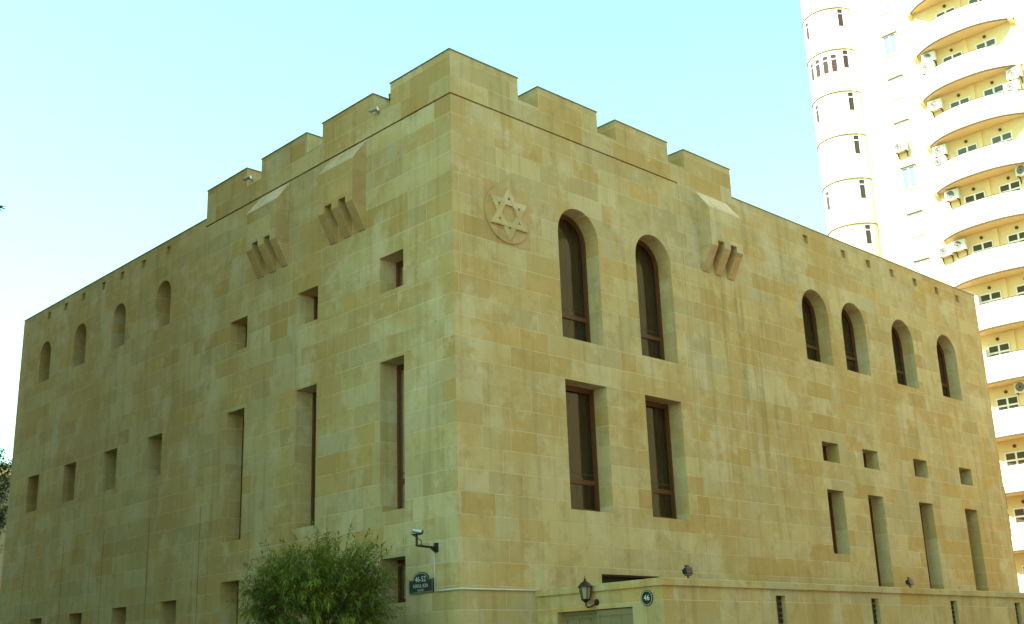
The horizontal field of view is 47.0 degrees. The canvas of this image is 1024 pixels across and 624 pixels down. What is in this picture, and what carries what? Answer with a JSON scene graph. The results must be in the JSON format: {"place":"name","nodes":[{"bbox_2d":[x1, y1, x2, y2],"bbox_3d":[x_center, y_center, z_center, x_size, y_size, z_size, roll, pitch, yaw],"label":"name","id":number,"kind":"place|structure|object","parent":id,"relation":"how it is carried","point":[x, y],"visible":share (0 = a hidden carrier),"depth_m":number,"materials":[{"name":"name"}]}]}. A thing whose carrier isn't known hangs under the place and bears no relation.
{"place":"outdoors","nodes":[
{"label":"outdoors","id":0,"kind":"place"},
{"bbox_2d":[227,517,404,623],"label":"shrub","id":1,"kind":"object","parent":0,"point":[318,600],"visible":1,"depth_m":25.20,"materials":[{"name":"green plant"}]},
{"bbox_2d":[0,0,827,464],"label":"sky","id":2,"kind":"structure","parent":0,"point":[119,118],"materials":[{"name":"blue"}]},
{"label":"pavement","id":3,"kind":"structure","parent":0,"visible":0},
{"bbox_2d":[535,577,1023,623],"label":"courtyard wall","id":4,"kind":"structure","parent":3,"relation":"on","point":[691,601],"depth_m":28.17,"materials":[{"name":"stone"}]},
{"bbox_2d":[578,575,598,607],"bbox_3d":[1.681,6.304,26.543,0.375,0.728,0.400,14,-23,-42],"label":"wall lantern","id":5,"kind":"object","parent":4,"relation":"attached to","point":[585,587],"depth_m":26.47,"materials":[{"name":"brown metal"}]},
{"bbox_2d":[563,607,632,623],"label":"courtyard gate","id":6,"kind":"structure","parent":4,"relation":"attached to","point":[616,616],"depth_m":26.39,"materials":[{"name":"green paint"}]},
{"bbox_2d":[641,590,652,605],"bbox_3d":[2.922,6.187,25.491,0.028,0.330,0.330,14,-23,-42],"label":"house number plate","id":7,"kind":"object","parent":4,"relation":"attached to","point":[646,597],"visible":1,"depth_m":25.47,"materials":[{"name":"black metal"}]},
{"bbox_2d":[682,565,692,577],"bbox_3d":[3.897,5.774,26.138,0.268,0.300,0.146,14,-23,-42],"label":"floodlight","id":8,"kind":"object","parent":4,"relation":"on","point":[687,571],"visible":0.93,"depth_m":26.09,"materials":[{"name":"black paint"}]},
{"bbox_2d":[905,577,913,587],"bbox_3d":[11.053,7.532,32.750,0.268,0.300,0.146,14,-23,-42],"label":"floodlight","id":9,"kind":"object","parent":4,"relation":"on","point":[909,582],"visible":0.94,"depth_m":32.70,"materials":[{"name":"black paint"}]},
{"bbox_2d":[800,0,1023,592],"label":"apartment building","id":10,"kind":"structure","parent":3,"relation":"on","point":[874,91],"depth_m":71.55,"materials":[{"name":"beige paint"}]},
{"bbox_2d":[877,0,892,15],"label":"window","id":11,"kind":"structure","parent":10,"relation":"in","point":[884,6],"depth_m":76.45,"materials":[{"name":"white plastic"}]},
{"bbox_2d":[881,31,898,57],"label":"window","id":12,"kind":"structure","parent":10,"relation":"in","point":[890,44],"depth_m":75.61,"materials":[{"name":"white glass"}]},
{"bbox_2d":[887,74,904,100],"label":"window","id":13,"kind":"structure","parent":10,"relation":"in","point":[896,86],"depth_m":74.71,"materials":[{"name":"white glass"}]},
{"bbox_2d":[893,140,907,158],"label":"air conditioner","id":14,"kind":"object","parent":10,"relation":"attached to","point":[900,147],"visible":1,"depth_m":73.38,"materials":[{"name":"white metal"}]},
{"bbox_2d":[893,118,911,141],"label":"window","id":15,"kind":"structure","parent":10,"relation":"in","point":[902,128],"depth_m":73.83,"materials":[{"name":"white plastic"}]},
{"bbox_2d":[900,163,917,190],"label":"window","id":16,"kind":"structure","parent":10,"relation":"in","point":[909,176],"depth_m":72.92,"materials":[{"name":"white glass"}]},
{"bbox_2d":[906,209,924,237],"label":"window","id":17,"kind":"structure","parent":10,"relation":"in","point":[915,219],"depth_m":72.03,"materials":[{"name":"white glass"}]},
{"bbox_2d":[913,257,930,276],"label":"window","id":18,"kind":"structure","parent":10,"relation":"in","point":[922,266],"depth_m":71.15,"materials":[{"name":"white glass"}]},
{"bbox_2d":[920,61,935,74],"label":"air conditioner","id":19,"kind":"object","parent":10,"relation":"attached to","point":[927,67],"visible":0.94,"depth_m":72.98,"materials":[{"name":"white metal"}]},
{"bbox_2d":[921,50,936,65],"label":"air conditioner","id":20,"kind":"object","parent":10,"relation":"attached to","point":[929,56],"visible":1,"depth_m":73.01,"materials":[{"name":"white metal"}]},
{"bbox_2d":[928,98,943,117],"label":"air conditioner","id":21,"kind":"object","parent":10,"relation":"attached to","point":[935,105],"visible":0.99,"depth_m":72.13,"materials":[{"name":"white metal"}]},
{"bbox_2d":[932,156,947,169],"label":"air conditioner","id":22,"kind":"object","parent":10,"relation":"attached to","point":[937,162],"visible":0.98,"depth_m":71.27,"materials":[{"name":"white metal"}]},
{"bbox_2d":[932,144,948,160],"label":"air conditioner","id":23,"kind":"object","parent":10,"relation":"attached to","point":[940,150],"visible":1,"depth_m":71.34,"materials":[{"name":"white metal"}]},
{"bbox_2d":[935,6,954,17],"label":"window","id":24,"kind":"structure","parent":10,"relation":"in","point":[952,8],"depth_m":73.18,"materials":[{"name":"white plastic"}]},
{"bbox_2d":[937,244,953,262],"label":"air conditioner","id":25,"kind":"object","parent":10,"relation":"attached to","point":[945,251],"visible":1,"depth_m":69.93,"materials":[{"name":"white metal"}]},
{"bbox_2d":[944,188,960,206],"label":"air conditioner","id":26,"kind":"object","parent":10,"relation":"attached to","point":[952,195],"visible":1,"depth_m":70.24,"materials":[{"name":"white metal"}]},
{"bbox_2d":[942,50,962,62],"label":"window","id":27,"kind":"structure","parent":10,"relation":"in","point":[956,54],"depth_m":72.26,"materials":[{"name":"grey glass"}]},
{"bbox_2d":[951,238,967,258],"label":"air conditioner","id":28,"kind":"object","parent":10,"relation":"attached to","point":[959,245],"visible":0.99,"depth_m":69.35,"materials":[{"name":"white metal"}]},
{"bbox_2d":[949,96,969,108],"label":"window","id":29,"kind":"structure","parent":10,"relation":"in","point":[965,99],"depth_m":71.36,"materials":[{"name":"grey glass"}]},
{"bbox_2d":[956,142,977,155],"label":"window","id":30,"kind":"structure","parent":10,"relation":"in","point":[973,146],"depth_m":70.46,"materials":[{"name":"grey glass"}]},
{"bbox_2d":[964,190,985,203],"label":"window","id":31,"kind":"structure","parent":10,"relation":"in","point":[978,195],"depth_m":69.56,"materials":[{"name":"grey glass"}]},
{"bbox_2d":[974,295,980,306],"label":"air conditioner","id":32,"kind":"object","parent":10,"relation":"attached to","point":[977,300],"visible":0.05,"depth_m":67.99,"materials":[{"name":"white metal"}]},
{"bbox_2d":[971,239,993,253],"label":"window","id":33,"kind":"structure","parent":10,"relation":"in","point":[987,244],"depth_m":68.65,"materials":[{"name":"black glass"}]},
{"bbox_2d":[983,350,988,358],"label":"air conditioner","id":34,"kind":"object","parent":10,"relation":"attached to","point":[985,353],"visible":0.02,"depth_m":67.07,"materials":[{"name":"white metal"}]},
{"bbox_2d":[975,37,996,48],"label":"window","id":35,"kind":"structure","parent":10,"relation":"in","point":[992,41],"depth_m":70.74,"materials":[{"name":"grey glass"}]},
{"bbox_2d":[979,290,1002,304],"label":"window","id":36,"kind":"structure","parent":10,"relation":"in","point":[995,295],"depth_m":67.73,"materials":[{"name":"black glass"}]},
{"bbox_2d":[983,83,1004,96],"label":"window","id":37,"kind":"structure","parent":10,"relation":"in","point":[998,88],"depth_m":69.86,"materials":[{"name":"grey glass"}]},
{"bbox_2d":[987,342,1010,356],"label":"window","id":38,"kind":"structure","parent":10,"relation":"in","point":[1005,347],"depth_m":66.84,"materials":[{"name":"white plastic"}]},
{"bbox_2d":[991,131,1012,144],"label":"window","id":39,"kind":"structure","parent":10,"relation":"in","point":[1008,135],"depth_m":68.95,"materials":[{"name":"grey glass"}]},
{"bbox_2d":[996,395,1019,410],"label":"window","id":40,"kind":"structure","parent":10,"relation":"in","point":[1011,401],"depth_m":65.95,"materials":[{"name":"white plastic"}]},
{"bbox_2d":[999,179,1021,193],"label":"window","id":41,"kind":"structure","parent":10,"relation":"in","point":[1014,185],"depth_m":68.06,"materials":[{"name":"glass"}]},
{"bbox_2d":[1004,79,1020,91],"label":"air conditioner","id":42,"kind":"object","parent":10,"relation":"attached to","point":[1015,85],"visible":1,"depth_m":68.69,"materials":[{"name":"white metal"}]},
{"bbox_2d":[1004,450,1023,465],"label":"window","id":43,"kind":"structure","parent":10,"relation":"in","point":[1015,457],"depth_m":65.12,"materials":[{"name":"white plastic"}]},
{"bbox_2d":[1006,65,1022,82],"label":"air conditioner","id":44,"kind":"object","parent":10,"relation":"attached to","point":[1013,73],"visible":1,"depth_m":68.78,"materials":[{"name":"white metal"}]},
{"bbox_2d":[1007,231,1023,243],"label":"window","id":45,"kind":"structure","parent":10,"relation":"in","point":[1019,236],"depth_m":67.29,"materials":[{"name":"black glass"}]},
{"bbox_2d":[1013,381,1023,394],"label":"air conditioner","id":46,"kind":"object","parent":10,"relation":"attached to","point":[1019,388],"visible":1,"depth_m":65.29,"materials":[{"name":"white metal"}]},
{"bbox_2d":[1013,507,1023,522],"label":"window","id":47,"kind":"structure","parent":10,"relation":"in","point":[1018,513],"depth_m":64.39,"materials":[{"name":"white plastic"}]},
{"bbox_2d":[1014,165,1023,183],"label":"air conditioner","id":48,"kind":"object","parent":10,"relation":"attached to","point":[1019,171],"visible":1,"depth_m":67.51,"materials":[{"name":"white metal"}]},
{"bbox_2d":[1015,284,1023,295],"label":"window","id":49,"kind":"structure","parent":10,"relation":"in","point":[1020,288],"depth_m":66.58,"materials":[{"name":"grey glass"}]},
{"label":"ground","id":50,"kind":"structure","parent":0,"visible":0},
{"bbox_2d":[0,465,10,587],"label":"town building","id":51,"kind":"structure","parent":50,"relation":"on","point":[2,538],"depth_m":88.83,"materials":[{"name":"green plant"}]},
{"bbox_2d":[0,448,11,552],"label":"street tree","id":52,"kind":"object","parent":50,"relation":"on","point":[4,477],"visible":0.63,"depth_m":59.40,"materials":[{"name":"green plant"}]},
{"bbox_2d":[0,48,1019,623],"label":"synagogue","id":53,"kind":"structure","parent":50,"relation":"on","point":[480,324],"depth_m":34.19,"materials":[{"name":"stone"}]},
{"bbox_2d":[236,583,238,623],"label":"window","id":54,"kind":"structure","parent":53,"relation":"in","point":[238,583],"depth_m":33.82,"materials":[{"name":"brown glass"}]},
{"bbox_2d":[239,415,243,538],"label":"window","id":55,"kind":"structure","parent":53,"relation":"in","point":[243,415],"depth_m":34.89,"materials":[{"name":"brown glass"}]},
{"bbox_2d":[243,175,252,181],"bbox_3d":[-8.151,-4.109,36.468,0.273,0.165,0.220,-10,-18,23],"label":"parapet camera","id":56,"kind":"object","parent":53,"relation":"attached to","point":[250,178],"visible":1,"depth_m":36.40,"materials":[{"name":"grey metal"}]},
{"bbox_2d":[311,392,316,525],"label":"window","id":57,"kind":"structure","parent":53,"relation":"in","point":[315,393],"depth_m":32.37,"materials":[{"name":"brown glass"}]},
{"bbox_2d":[314,296,317,319],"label":"window","id":58,"kind":"structure","parent":53,"relation":"in","point":[315,298],"depth_m":33.64,"materials":[{"name":"brown glass"}]},
{"bbox_2d":[369,107,379,114],"bbox_3d":[-3.729,-5.465,32.042,0.273,0.165,0.220,-10,-18,23],"label":"parapet camera","id":59,"kind":"object","parent":53,"relation":"attached to","point":[374,109],"visible":1,"depth_m":31.98,"materials":[{"name":"grey metal"}]},
{"bbox_2d":[396,260,402,287],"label":"window","id":60,"kind":"structure","parent":53,"relation":"in","point":[399,265],"depth_m":31.04,"materials":[{"name":"brown glass"}]},
{"bbox_2d":[397,364,404,508],"bbox_3d":[-2.535,3.099,29.523,0.100,3.800,0.980,14,-23,-42],"label":"window","id":61,"kind":"structure","parent":53,"relation":"in","point":[400,368],"depth_m":29.74,"materials":[{"name":"brown glass"}]},
{"bbox_2d":[398,559,405,602],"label":"window","id":62,"kind":"structure","parent":53,"relation":"in","point":[402,569],"depth_m":28.73,"materials":[{"name":"brown glass"}]},
{"bbox_2d":[409,572,433,593],"bbox_3d":[-2.104,6.264,27.283,0.043,0.475,0.870,14,-23,-42],"label":"street sign","id":63,"kind":"object","parent":53,"relation":"attached to","point":[421,582],"visible":1,"depth_m":27.25,"materials":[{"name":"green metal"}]},
{"bbox_2d":[411,528,438,551],"bbox_3d":[-1.915,5.179,26.740,0.276,0.478,0.994,-11,-19,28],"label":"security camera","id":64,"kind":"object","parent":53,"relation":"attached to","point":[435,547],"visible":1,"depth_m":26.43,"materials":[{"name":"white metal"}]},
{"bbox_2d":[434,552,535,591],"bbox_3d":[-0.605,6.060,27.504,2.442,0.927,0.912,14,-23,-42],"label":"conduit pipe","id":65,"kind":"object","parent":53,"relation":"attached to","point":[435,590],"visible":1,"depth_m":26.92,"materials":[{"name":"plastic"}]},
{"bbox_2d":[558,214,590,342],"bbox_3d":[1.483,-0.895,32.141,1.600,3.750,0.100,14,-23,-42],"label":"window","id":66,"kind":"structure","parent":53,"relation":"in","point":[572,249],"depth_m":32.35,"materials":[{"name":"brown glass"}]},
{"bbox_2d":[565,385,599,511],"bbox_3d":[1.642,3.580,30.780,1.600,3.350,0.100,14,-23,-42],"label":"window","id":67,"kind":"structure","parent":53,"relation":"in","point":[582,447],"depth_m":30.99,"materials":[{"name":"brown glass"}]},
{"bbox_2d":[602,576,644,582],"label":"window","id":68,"kind":"structure","parent":53,"relation":"in","point":[605,579],"depth_m":30.68,"materials":[{"name":"glass"}]},
{"bbox_2d":[635,240,664,359],"bbox_3d":[3.782,-0.331,34.265,1.600,3.750,0.100,14,-23,-42],"label":"window","id":69,"kind":"structure","parent":53,"relation":"in","point":[651,329],"depth_m":34.50,"materials":[{"name":"brown glass"}]},
{"bbox_2d":[645,400,676,518],"bbox_3d":[3.940,4.144,32.904,1.600,3.350,0.100,14,-23,-42],"label":"window","id":70,"kind":"structure","parent":53,"relation":"in","point":[657,414],"depth_m":33.15,"materials":[{"name":"brown glass"}]},
{"bbox_2d":[802,295,820,361],"bbox_3d":[9.933,0.588,40.151,1.600,2.560,0.100,14,-23,-42],"label":"window","id":71,"kind":"structure","parent":53,"relation":"in","point":[809,318],"depth_m":40.46,"materials":[{"name":"brown glass"}]},
{"bbox_2d":[822,446,826,460],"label":"window","id":72,"kind":"structure","parent":53,"relation":"in","point":[823,447],"depth_m":39.17,"materials":[{"name":"brown glass"}]},
{"bbox_2d":[827,493,837,553],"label":"window","id":73,"kind":"structure","parent":53,"relation":"in","point":[829,494],"depth_m":38.50,"materials":[{"name":"brown glass"}]},
{"bbox_2d":[841,308,858,372],"bbox_3d":[11.718,1.027,41.800,1.600,2.560,0.100,14,-23,-42],"label":"window","id":74,"kind":"structure","parent":53,"relation":"in","point":[848,332],"depth_m":42.14,"materials":[{"name":"brown glass"}]},
{"bbox_2d":[863,453,866,467],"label":"window","id":75,"kind":"structure","parent":53,"relation":"in","point":[864,457],"depth_m":40.86,"materials":[{"name":"brown glass"}]},
{"bbox_2d":[868,498,880,586],"bbox_3d":[12.002,8.030,39.706,1.000,3.530,0.100,14,-23,-42],"label":"window","id":76,"kind":"structure","parent":53,"relation":"in","point":[870,506],"depth_m":40.05,"materials":[{"name":"brown glass"}]},
{"bbox_2d":[891,326,906,385],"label":"window","id":77,"kind":"structure","parent":53,"relation":"in","point":[897,347],"depth_m":44.46,"materials":[{"name":"brown glass"}]},
{"bbox_2d":[919,505,931,588],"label":"window","id":78,"kind":"structure","parent":53,"relation":"in","point":[919,505],"depth_m":42.38,"materials":[{"name":"brown glass"}]},
{"bbox_2d":[937,341,950,397],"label":"window","id":79,"kind":"structure","parent":53,"relation":"in","point":[941,359],"depth_m":46.78,"materials":[{"name":"brown glass"}]}
]}

